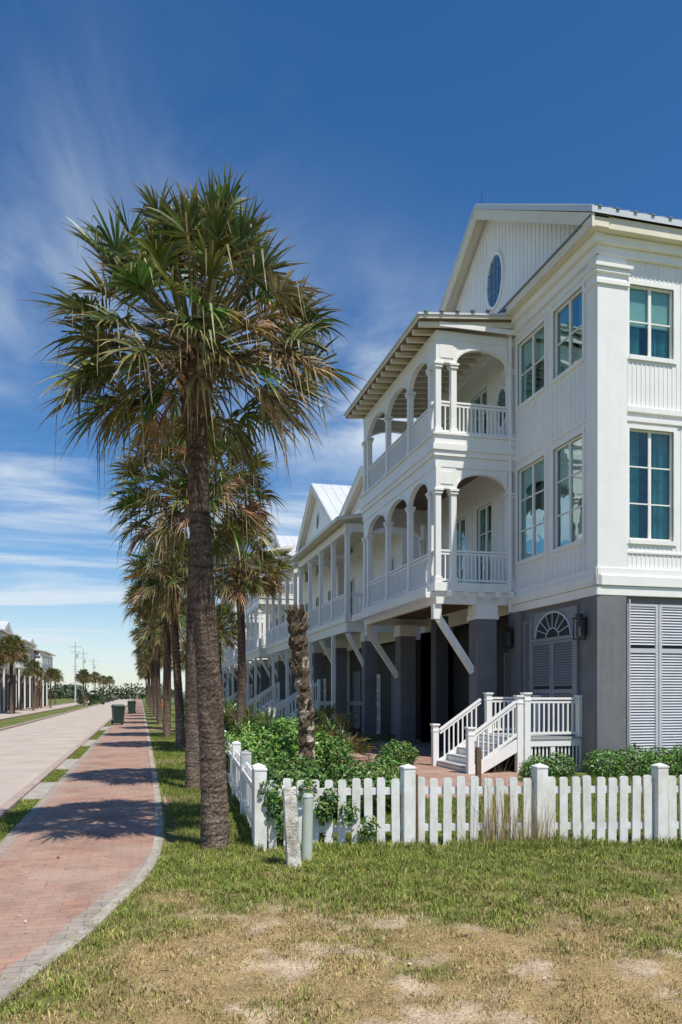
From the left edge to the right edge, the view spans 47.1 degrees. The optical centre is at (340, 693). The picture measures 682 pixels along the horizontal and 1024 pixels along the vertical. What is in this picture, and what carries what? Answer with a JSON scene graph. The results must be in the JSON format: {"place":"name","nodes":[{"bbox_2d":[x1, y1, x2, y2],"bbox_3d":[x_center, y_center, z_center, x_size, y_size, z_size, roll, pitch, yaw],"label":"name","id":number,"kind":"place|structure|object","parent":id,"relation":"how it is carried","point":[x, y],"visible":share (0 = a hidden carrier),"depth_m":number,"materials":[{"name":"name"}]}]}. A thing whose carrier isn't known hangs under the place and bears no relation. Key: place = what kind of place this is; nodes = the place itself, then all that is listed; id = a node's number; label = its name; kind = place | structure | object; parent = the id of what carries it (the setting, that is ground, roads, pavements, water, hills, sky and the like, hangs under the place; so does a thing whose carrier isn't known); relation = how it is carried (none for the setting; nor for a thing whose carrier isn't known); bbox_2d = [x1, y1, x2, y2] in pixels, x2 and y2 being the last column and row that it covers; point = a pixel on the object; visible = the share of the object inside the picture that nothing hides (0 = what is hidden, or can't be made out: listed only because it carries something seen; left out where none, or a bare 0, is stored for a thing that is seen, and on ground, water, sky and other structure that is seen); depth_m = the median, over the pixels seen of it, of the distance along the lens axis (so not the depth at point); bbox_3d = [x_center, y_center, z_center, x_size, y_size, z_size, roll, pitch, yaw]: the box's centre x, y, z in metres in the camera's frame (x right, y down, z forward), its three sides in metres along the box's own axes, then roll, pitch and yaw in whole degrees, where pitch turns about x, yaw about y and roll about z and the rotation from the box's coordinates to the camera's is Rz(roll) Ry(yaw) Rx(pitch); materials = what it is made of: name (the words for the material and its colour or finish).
{"place":"outdoors","nodes":[
{"label":"outdoors","id":0,"kind":"place"},
{"bbox_2d":[0,695,133,805],"bbox_3d":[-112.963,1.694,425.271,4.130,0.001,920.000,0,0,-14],"label":"road","id":1,"kind":"structure","parent":0,"point":[40,753],"depth_m":27.04,"materials":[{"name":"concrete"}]},
{"bbox_2d":[0,697,154,988],"bbox_3d":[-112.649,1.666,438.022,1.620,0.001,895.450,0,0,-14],"label":"brick sidewalk","id":2,"kind":"structure","parent":0,"point":[96,860],"depth_m":8.69,"materials":[{"name":"brick"}]},
{"bbox_2d":[0,850,151,987],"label":"sidewalk soldier course","id":3,"kind":"object","parent":2,"relation":"on","point":[23,964],"visible":1,"depth_m":5.45,"materials":[{"name":"grey brick"}]},
{"bbox_2d":[0,694,678,830],"bbox_3d":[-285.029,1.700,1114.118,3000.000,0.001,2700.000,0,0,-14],"label":"ground","id":4,"kind":"structure","parent":0,"point":[12,721],"depth_m":47.43,"materials":[{"name":"green plant"}]},
{"bbox_2d":[0,633,31,713],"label":"palm tree","id":5,"kind":"object","parent":4,"relation":"on","point":[11,651],"visible":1,"depth_m":64.13,"materials":[{"name":"green plant"}]},
{"bbox_2d":[0,695,133,818],"bbox_3d":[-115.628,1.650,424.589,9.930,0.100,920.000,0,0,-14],"label":"kerb","id":6,"kind":"structure","parent":4,"relation":"on","point":[10,803],"depth_m":19.62,"materials":[{"name":"concrete"}]},
{"bbox_2d":[0,700,134,856],"bbox_3d":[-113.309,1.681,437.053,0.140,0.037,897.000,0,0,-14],"label":"sidewalk border","id":7,"kind":"object","parent":4,"relation":"on","point":[15,833],"visible":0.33,"depth_m":11.52,"materials":[{"name":"grey concrete"}]},
{"bbox_2d":[21,707,126,800],"bbox_3d":[-15.646,1.683,54.420,0.300,0.033,86.800,0,0,-14],"label":"sidewalk crossing","id":8,"kind":"object","parent":4,"relation":"on","point":[41,789],"visible":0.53,"depth_m":14.34,"materials":[{"name":"concrete"}]},
{"bbox_2d":[0,702,162,1001],"bbox_3d":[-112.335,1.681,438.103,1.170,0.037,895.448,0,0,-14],"label":"sidewalk edging","id":9,"kind":"object","parent":4,"relation":"on","point":[135,882],"visible":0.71,"depth_m":6.20,"materials":[{"name":"concrete"}]},
{"bbox_2d":[47,682,173,704],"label":"distant tree line","id":10,"kind":"object","parent":4,"relation":"on","point":[68,690],"visible":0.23,"depth_m":235.79,"materials":[{"name":"green plant"}]},
{"bbox_2d":[119,561,187,737],"bbox_3d":[-6.760,-1.763,29.849,3.522,7.056,3.394,0,0,-14],"label":"palm tree","id":11,"kind":"object","parent":4,"relation":"on","point":[167,711],"visible":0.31,"depth_m":29.70,"materials":[{"name":"green plant"}]},
{"bbox_2d":[128,613,185,724],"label":"palm tree","id":12,"kind":"object","parent":4,"relation":"on","point":[155,643],"visible":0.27,"depth_m":42.70,"materials":[{"name":"green plant"}]},
{"bbox_2d":[135,590,185,729],"bbox_3d":[-7.963,-1.584,36.175,3.174,6.690,3.294,0,0,-14],"label":"palm tree","id":13,"kind":"object","parent":4,"relation":"on","point":[156,630],"visible":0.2,"depth_m":35.62,"materials":[{"name":"green plant"}]},
{"bbox_2d":[117,527,224,748],"bbox_3d":[-5.103,-1.752,23.692,3.367,7.030,3.572,0,0,-14],"label":"palm tree","id":14,"kind":"object","parent":4,"relation":"on","point":[171,592],"visible":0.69,"depth_m":23.36,"materials":[{"name":"green plant"}]},
{"bbox_2d":[99,401,286,790],"bbox_3d":[-2.589,-1.685,13.833,3.356,6.897,3.471,0,0,-14],"label":"palm tree","id":15,"kind":"object","parent":4,"relation":"on","point":[253,515],"visible":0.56,"depth_m":13.57,"materials":[{"name":"green plant"}]},
{"bbox_2d":[185,600,249,703],"bbox_3d":[-5.286,-1.234,33.739,2.878,5.976,2.914,0,0,-14],"label":"palm tree","id":16,"kind":"object","parent":4,"relation":"on","point":[222,629],"visible":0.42,"depth_m":33.48,"materials":[{"name":"green plant"}]},
{"bbox_2d":[184,509,295,738],"bbox_3d":[-2.784,-1.627,21.612,3.276,6.779,3.370,0,0,-14],"label":"palm tree","id":17,"kind":"object","parent":4,"relation":"on","point":[241,586],"visible":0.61,"depth_m":21.45,"materials":[{"name":"green plant"}]},
{"bbox_2d":[224,730,265,839],"bbox_3d":[-2.635,1.232,16.974,0.298,0.935,17.161,0,0,-12],"label":"white picket fence","id":18,"kind":"object","parent":4,"relation":"on","point":[240,768],"visible":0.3,"depth_m":10.54,"materials":[{"name":"paint"}]},
{"bbox_2d":[245,576,261,706],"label":"posts","id":19,"kind":"object","parent":4,"relation":"on","point":[255,627],"visible":0.3,"depth_m":51.61,"materials":[{"name":"white paint"}]},
{"bbox_2d":[224,721,298,781],"bbox_3d":[-1.602,1.114,14.658,1.616,1.226,1.722,0,0,34],"label":"green shrub","id":20,"kind":"object","parent":4,"relation":"on","point":[258,735],"visible":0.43,"depth_m":14.41,"materials":[{"name":"green plant"}]},
{"bbox_2d":[252,662,276,714],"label":"piers","id":21,"kind":"structure","parent":4,"relation":"on","point":[264,680],"depth_m":51.74,"materials":[{"name":"grey paint"}]},
{"bbox_2d":[253,700,276,717],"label":"stairs","id":22,"kind":"structure","parent":4,"relation":"on","point":[264,710],"depth_m":42.13,"materials":[{"name":"white paint"}]},
{"bbox_2d":[246,621,315,714],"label":"railings","id":23,"kind":"object","parent":22,"relation":"on","point":[272,687],"visible":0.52,"depth_m":42.19,"materials":[{"name":"white paint"}]},
{"bbox_2d":[269,578,292,662],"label":"walls","id":24,"kind":"structure","parent":4,"relation":"on","point":[276,613],"depth_m":52.53,"materials":[{"name":"white paint"}]},
{"bbox_2d":[244,556,292,660],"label":"porch floors","id":25,"kind":"structure","parent":24,"relation":"attached to","point":[257,653],"depth_m":49.26,"materials":[{"name":"white paint"}]},
{"bbox_2d":[265,564,298,717],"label":"posts","id":26,"kind":"object","parent":4,"relation":"on","point":[286,609],"visible":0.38,"depth_m":41.72,"materials":[{"name":"white paint"}]},
{"bbox_2d":[277,654,307,719],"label":"piers","id":27,"kind":"structure","parent":4,"relation":"on","point":[281,671],"depth_m":45.93,"materials":[{"name":"grey paint"}]},
{"bbox_2d":[253,715,333,768],"bbox_3d":[-1.009,1.071,15.653,1.752,1.295,1.887,0,0,-14],"label":"green shrub","id":28,"kind":"object","parent":4,"relation":"on","point":[291,727],"visible":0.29,"depth_m":15.42,"materials":[{"name":"green plant"}]},
{"bbox_2d":[283,604,316,779],"bbox_3d":[-0.737,0.043,14.005,0.600,3.315,0.472,0,0,-14],"label":"dead palm trunk","id":29,"kind":"object","parent":4,"relation":"on","point":[298,626],"visible":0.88,"depth_m":13.90,"materials":[{"name":"brown plant"}]},
{"bbox_2d":[283,701,316,732],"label":"stairs","id":30,"kind":"structure","parent":4,"relation":"on","point":[314,705],"depth_m":33.10,"materials":[{"name":"white paint"}]},
{"bbox_2d":[271,593,362,723],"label":"railings","id":31,"kind":"object","parent":30,"relation":"on","point":[339,606],"visible":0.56,"depth_m":32.20,"materials":[{"name":"white paint"}]},
{"bbox_2d":[268,531,351,727],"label":"posts","id":32,"kind":"object","parent":4,"relation":"on","point":[347,534],"visible":0.75,"depth_m":32.61,"materials":[{"name":"white paint"}]},
{"bbox_2d":[289,513,363,562],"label":"porch roof","id":33,"kind":"structure","parent":32,"relation":"on","point":[331,528],"depth_m":32.39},
{"bbox_2d":[303,555,337,656],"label":"walls","id":34,"kind":"structure","parent":4,"relation":"on","point":[326,582],"depth_m":42.27,"materials":[{"name":"white paint"}]},
{"bbox_2d":[265,559,337,654],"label":"porch floors","id":35,"kind":"structure","parent":34,"relation":"attached to","point":[278,646],"depth_m":39.38,"materials":[{"name":"white paint"}]},
{"bbox_2d":[305,500,328,544],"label":"gable wall","id":36,"kind":"structure","parent":34,"relation":"on","point":[313,531],"depth_m":42.99,"materials":[{"name":"white paint"}]},
{"bbox_2d":[295,483,350,551],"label":"roof","id":37,"kind":"structure","parent":36,"relation":"on","point":[328,504],"depth_m":40.92,"materials":[{"name":"white metal"}]},
{"bbox_2d":[296,486,330,551],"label":"rake boards","id":38,"kind":"object","parent":37,"relation":"attached to","point":[312,498],"visible":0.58,"depth_m":43.96,"materials":[{"name":"beige paint"}]},
{"bbox_2d":[308,636,334,724],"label":"thin posts","id":39,"kind":"object","parent":4,"relation":"on","point":[332,667],"visible":0.5,"depth_m":30.57,"materials":[{"name":"white paint"}]},
{"bbox_2d":[312,641,376,738],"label":"piers","id":40,"kind":"structure","parent":4,"relation":"on","point":[369,693],"depth_m":28.66,"materials":[{"name":"grey paint"}]},
{"bbox_2d":[319,716,376,758],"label":"fan palm plant","id":41,"kind":"object","parent":4,"relation":"on","point":[337,732],"visible":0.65,"depth_m":20.21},
{"bbox_2d":[314,697,385,747],"bbox_3d":[-0.055,1.154,23.341,2.669,2.083,2.803,0,0,13],"label":"fan palm plant","id":42,"kind":"object","parent":4,"relation":"on","point":[323,721],"visible":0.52,"depth_m":23.74,"materials":[{"name":"plant"}]},
{"bbox_2d":[344,533,418,728],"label":"walls","id":43,"kind":"structure","parent":4,"relation":"on","point":[378,559],"depth_m":32.63,"materials":[{"name":"white paint"}]},
{"bbox_2d":[299,523,402,642],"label":"porch floors","id":44,"kind":"structure","parent":43,"relation":"attached to","point":[340,628],"depth_m":29.66,"materials":[{"name":"white paint"}]},
{"bbox_2d":[351,753,416,812],"bbox_3d":[0.604,1.285,11.122,1.024,0.866,1.036,0,0,-14],"label":"green shrub","id":45,"kind":"object","parent":4,"relation":"on","point":[391,771],"visible":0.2,"depth_m":10.93,"materials":[{"name":"green plant"}]},
{"bbox_2d":[350,640,420,738],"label":"ground floor walls","id":46,"kind":"structure","parent":4,"relation":"on","point":[383,670],"depth_m":31.89,"materials":[{"name":"grey paint"}]},
{"bbox_2d":[353,671,394,733],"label":"shutters","id":47,"kind":"object","parent":46,"relation":"attached to","point":[356,686],"visible":0.62,"depth_m":35.65,"materials":[{"name":"grey paint"}]},
{"bbox_2d":[453,607,541,742],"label":"under porch wall","id":48,"kind":"structure","parent":4,"relation":"on","point":[460,685],"depth_m":26.46,"materials":[{"name":"grey paint"}]},
{"bbox_2d":[518,751,580,778],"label":"hedge","id":49,"kind":"object","parent":4,"relation":"on","point":[556,768],"visible":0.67,"depth_m":15.33,"materials":[{"name":"green plant"}]},
{"bbox_2d":[421,260,680,741],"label":"walls","id":50,"kind":"structure","parent":4,"relation":"on","point":[484,485],"depth_m":18.59,"materials":[{"name":"white paint"}]},
{"bbox_2d":[352,321,517,626],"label":"beams","id":51,"kind":"object","parent":50,"relation":"attached to","point":[432,450],"visible":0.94,"depth_m":20.24,"materials":[{"name":"white paint"}]},
{"bbox_2d":[349,321,513,418],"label":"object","id":52,"kind":"object","parent":51,"relation":"on","point":[380,386],"visible":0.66,"depth_m":22.88,"materials":[{"name":"beige paint"}]},
{"bbox_2d":[391,476,477,618],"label":"porch soffits","id":53,"kind":"object","parent":51,"relation":"attached to","point":[420,501],"visible":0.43,"depth_m":24.65,"materials":[{"name":"white wood"}]},
{"bbox_2d":[364,338,507,539],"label":"arches","id":54,"kind":"structure","parent":51,"relation":"attached to","point":[447,351],"depth_m":20.32,"materials":[{"name":"white paint"}]},
{"bbox_2d":[361,361,514,608],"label":"posts","id":55,"kind":"object","parent":51,"relation":"on","point":[433,374],"visible":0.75,"depth_m":20.32,"materials":[{"name":"white paint"}]},
{"bbox_2d":[343,312,512,417],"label":"porch roof","id":56,"kind":"structure","parent":55,"relation":"on","point":[419,317],"depth_m":19.95,"materials":[{"name":"metal"}]},
{"bbox_2d":[454,220,578,312],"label":"gable wall","id":57,"kind":"structure","parent":50,"relation":"on","point":[509,259],"depth_m":20.49,"materials":[{"name":"white paint"}]},
{"bbox_2d":[438,204,681,413],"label":"roof","id":58,"kind":"structure","parent":57,"relation":"attached to","point":[642,218],"depth_m":17.55,"materials":[{"name":"white metal"}]},
{"bbox_2d":[441,209,607,311],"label":"rake boards","id":59,"kind":"object","parent":58,"relation":"attached to","point":[480,217],"visible":0.71,"depth_m":21.73,"materials":[{"name":"beige paint"}]},
{"bbox_2d":[423,204,672,312],"bbox_3d":[7.342,-9.755,19.609,8.190,0.590,16.177,0,0,-59],"label":"cornice cap","id":60,"kind":"object","parent":50,"relation":"attached to","point":[502,310],"visible":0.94,"depth_m":18.08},
{"bbox_2d":[416,215,681,418],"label":"cornice","id":61,"kind":"structure","parent":50,"relation":"attached to","point":[573,266],"depth_m":16.88,"materials":[{"name":"wood"}]},
{"bbox_2d":[422,222,681,632],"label":"battens","id":62,"kind":"object","parent":50,"relation":"attached to","point":[552,403],"visible":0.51,"depth_m":19.07,"materials":[{"name":"white paint"}]},
{"bbox_2d":[441,279,676,583],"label":"window frames","id":63,"kind":"structure","parent":50,"relation":"attached to","point":[648,540],"depth_m":18.00,"materials":[{"name":"wood"}]},
{"bbox_2d":[510,261,681,612],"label":"string course","id":64,"kind":"object","parent":50,"relation":"attached to","point":[633,582],"visible":0.93,"depth_m":16.89,"materials":[{"name":"white paint"}]},
{"bbox_2d":[508,335,511,612],"bbox_3d":[4.381,-5.700,20.279,0.109,7.200,0.109,0,0,-14],"label":"downspout","id":65,"kind":"object","parent":64,"relation":"attached to","point":[510,468],"visible":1,"depth_m":20.24,"materials":[{"name":"white paint"}]},
{"bbox_2d":[587,254,626,569],"bbox_3d":[5.709,-5.970,16.820,0.720,6.620,0.420,0,0,-14],"label":"corner pilaster","id":66,"kind":"object","parent":64,"relation":"on","point":[606,425],"visible":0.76,"depth_m":16.63,"materials":[{"name":"white paint"}]},
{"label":"window","id":67,"kind":"object","parent":50,"relation":"attached to","visible":0},
{"bbox_2d":[485,251,504,429],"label":"oval window frames","id":68,"kind":"structure","parent":67,"relation":"attached to","point":[500,255],"depth_m":21.19,"materials":[{"name":"wood"}]},
{"bbox_2d":[488,255,503,425],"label":"oval panes","id":69,"kind":"object","parent":68,"relation":"in","point":[497,273],"visible":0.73,"depth_m":21.34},
{"bbox_2d":[462,305,646,582],"bbox_3d":[8.222,-5.985,20.184,14.281,6.530,7.548,0,0,28],"label":"window interior","id":70,"kind":"object","parent":67,"relation":"attached to","point":[642,436],"depth_m":18.77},
{"bbox_2d":[446,292,668,583],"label":"window panes","id":71,"kind":"object","parent":67,"relation":"attached to","point":[659,478],"visible":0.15,"depth_m":17.63,"materials":[{"name":"glass"}]},
{"bbox_2d":[421,595,681,771],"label":"ground floor walls","id":72,"kind":"structure","parent":4,"relation":"on","point":[603,668],"depth_m":16.66,"materials":[{"name":"grey paint"}]},
{"bbox_2d":[504,621,573,732],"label":"shutters","id":73,"kind":"object","parent":72,"relation":"attached to","point":[552,681],"visible":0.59,"depth_m":18.57,"materials":[{"name":"grey paint"}]},
{"bbox_2d":[530,605,579,735],"bbox_3d":[4.983,-0.510,18.368,0.080,2.900,2.120,0,0,-14],"label":"door surround","id":74,"kind":"object","parent":72,"relation":"attached to","point":[570,612],"visible":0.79,"depth_m":17.61,"materials":[{"name":"grey paint"}]},
{"bbox_2d":[536,613,569,638],"bbox_3d":[4.976,-1.610,18.397,0.001,0.560,1.600,0,0,-14],"label":"fanlight pane","id":75,"kind":"object","parent":74,"relation":"in","point":[553,632],"visible":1,"depth_m":18.37,"materials":[{"name":"glass"}]},
{"bbox_2d":[507,608,681,750],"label":"shutter backs","id":76,"kind":"object","parent":72,"relation":"in","point":[632,646],"visible":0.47,"depth_m":17.05,"materials":[{"name":"wood"}]},
{"bbox_2d":[626,604,681,755],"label":"shutters","id":77,"kind":"object","parent":72,"relation":"attached to","point":[658,698],"visible":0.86,"depth_m":16.92,"materials":[{"name":"grey paint"}]},
{"bbox_2d":[531,739,581,770],"bbox_3d":[4.403,1.345,17.890,1.400,0.709,1.920,0,0,-14],"label":"landing skirt","id":78,"kind":"object","parent":4,"relation":"on","point":[552,743],"visible":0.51,"depth_m":17.00,"materials":[{"name":"wood"}]},
{"bbox_2d":[628,599,630,766],"bbox_3d":[6.128,-0.150,16.638,0.041,3.700,0.041,0,0,8],"label":"conduit","id":79,"kind":"object","parent":4,"relation":"on","point":[629,671],"visible":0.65,"depth_m":16.63,"materials":[{"name":"metal"}]},
{"bbox_2d":[581,742,681,778],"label":"hedge","id":80,"kind":"object","parent":4,"relation":"on","point":[672,760],"visible":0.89,"depth_m":15.64,"materials":[{"name":"green plant"}]},
{"bbox_2d":[0,730,681,1023],"bbox_3d":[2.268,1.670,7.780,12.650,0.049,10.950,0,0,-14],"label":"lawn","id":81,"kind":"structure","parent":0,"point":[637,971],"depth_m":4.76,"materials":[{"name":"green plant"}]},
{"bbox_2d":[20,162,370,850],"bbox_3d":[-1.468,-1.863,8.413,3.643,7.257,3.510,0,0,-14],"label":"palm tree","id":82,"kind":"object","parent":81,"relation":"on","point":[196,357],"visible":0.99,"depth_m":8.00,"materials":[{"name":"green plant"}]},
{"bbox_2d":[282,785,301,867],"bbox_3d":[-0.466,1.302,7.468,0.187,0.855,0.115,0,0,-14],"label":"rotten fence post","id":83,"kind":"object","parent":81,"relation":"on","point":[291,830],"visible":0.91,"depth_m":7.42,"materials":[{"name":"paint"}]},
{"bbox_2d":[264,751,329,814],"bbox_3d":[-0.642,1.236,10.480,1.132,0.940,1.174,0,0,-14],"label":"green shrub","id":84,"kind":"object","parent":81,"relation":"on","point":[278,773],"visible":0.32,"depth_m":10.32,"materials":[{"name":"green plant"}]},
{"bbox_2d":[301,793,313,861],"bbox_3d":[-0.332,1.346,7.720,0.132,0.712,0.132,0,0,-14],"label":"utility marker post","id":85,"kind":"object","parent":81,"relation":"on","point":[307,826],"visible":0.83,"depth_m":7.68,"materials":[{"name":"grey plastic"}]},
{"bbox_2d":[320,759,390,819],"bbox_3d":[0.189,1.288,10.478,0.965,0.840,1.094,0,0,-14],"label":"green shrub","id":86,"kind":"object","parent":81,"relation":"on","point":[342,773],"visible":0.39,"depth_m":10.32,"materials":[{"name":"green plant"}]},
{"bbox_2d":[252,763,681,850],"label":"white picket fence","id":87,"kind":"object","parent":81,"relation":"on","point":[659,789],"visible":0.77,"depth_m":8.56,"materials":[{"name":"paint"}]},
{"bbox_2d":[258,777,380,846],"bbox_3d":[-0.241,1.279,8.424,1.336,0.812,0.355,0,0,-6],"label":"climbing vine","id":88,"kind":"object","parent":87,"relation":"attached to","point":[327,805],"visible":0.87,"depth_m":8.33,"materials":[{"name":"green plant"}]},
{"bbox_2d":[451,772,528,845],"bbox_3d":[1.785,1.234,8.490,1.210,0.932,0.504,0,0,-14],"label":"dry reed clump","id":89,"kind":"object","parent":81,"relation":"on","point":[495,832],"visible":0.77,"depth_m":8.50,"materials":[{"name":"beige plant"}]},
{"bbox_2d":[514,791,562,844],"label":"dry reed clump","id":90,"kind":"object","parent":81,"relation":"on","point":[546,831],"visible":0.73,"depth_m":8.51,"materials":[{"name":"beige plant"}]},
{"bbox_2d":[0,0,681,693],"label":"sky","id":91,"kind":"structure","parent":0,"point":[371,133],"materials":[{"name":"blue"}]},
{"bbox_2d":[319,741,522,798],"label":"brick driveway","id":92,"kind":"structure","parent":0,"point":[426,770],"depth_m":17.15,"materials":[{"name":"brick"}]},
{"bbox_2d":[315,734,354,773],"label":"green shrub","id":93,"kind":"object","parent":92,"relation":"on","point":[341,752],"visible":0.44,"depth_m":15.69,"materials":[{"name":"green plant"}]},
{"bbox_2d":[378,739,418,765],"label":"green shrub","id":94,"kind":"object","parent":92,"relation":"on","point":[406,751],"visible":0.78,"depth_m":18.31,"materials":[{"name":"green plant"}]},
{"bbox_2d":[431,616,447,750],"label":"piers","id":95,"kind":"structure","parent":92,"relation":"on","point":[439,677],"depth_m":23.07,"materials":[{"name":"grey paint"}]},
{"bbox_2d":[395,619,496,743],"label":"piers","id":96,"kind":"structure","parent":92,"relation":"on","point":[483,650],"depth_m":20.41,"materials":[{"name":"grey paint"}]},
{"bbox_2d":[368,617,473,677],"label":"braces","id":97,"kind":"object","parent":96,"relation":"attached to","point":[455,645],"visible":1,"depth_m":20.15,"materials":[{"name":"white paint"}]},
{"bbox_2d":[365,604,498,636],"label":"pier capitals","id":98,"kind":"object","parent":96,"relation":"on","point":[482,611],"visible":0.94,"depth_m":20.10,"materials":[{"name":"white paint"}]},
{"bbox_2d":[438,735,513,771],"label":"stair risers","id":99,"kind":"object","parent":92,"relation":"on","point":[457,759],"visible":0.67,"depth_m":17.70,"materials":[{"name":"white paint"}]},
{"bbox_2d":[439,732,523,773],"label":"stringers","id":100,"kind":"object","parent":92,"relation":"on","point":[504,753],"visible":0.54,"depth_m":16.64,"materials":[{"name":"white paint"}]},
{"bbox_2d":[437,734,515,768],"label":"stair treads","id":101,"kind":"object","parent":100,"relation":"on","point":[457,764],"visible":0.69,"depth_m":17.67,"materials":[{"name":"grey paint"}]},
{"bbox_2d":[366,400,577,760],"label":"railings","id":102,"kind":"object","parent":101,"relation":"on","point":[397,448],"visible":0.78,"depth_m":20.19,"materials":[{"name":"white paint"}]},
{"bbox_2d":[430,692,582,773],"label":"stair newels","id":103,"kind":"object","parent":92,"relation":"on","point":[522,719],"visible":0.81,"depth_m":16.75,"materials":[{"name":"white paint"}]},
{"bbox_2d":[346,319,511,418],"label":"rafters","id":104,"kind":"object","parent":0,"point":[405,343],"depth_m":20.45,"materials":[{"name":"wood"}]},
{"bbox_2d":[629,288,668,331],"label":"window shades","id":105,"kind":"object","parent":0,"point":[638,307],"depth_m":17.03,"materials":[{"name":"fabric"}]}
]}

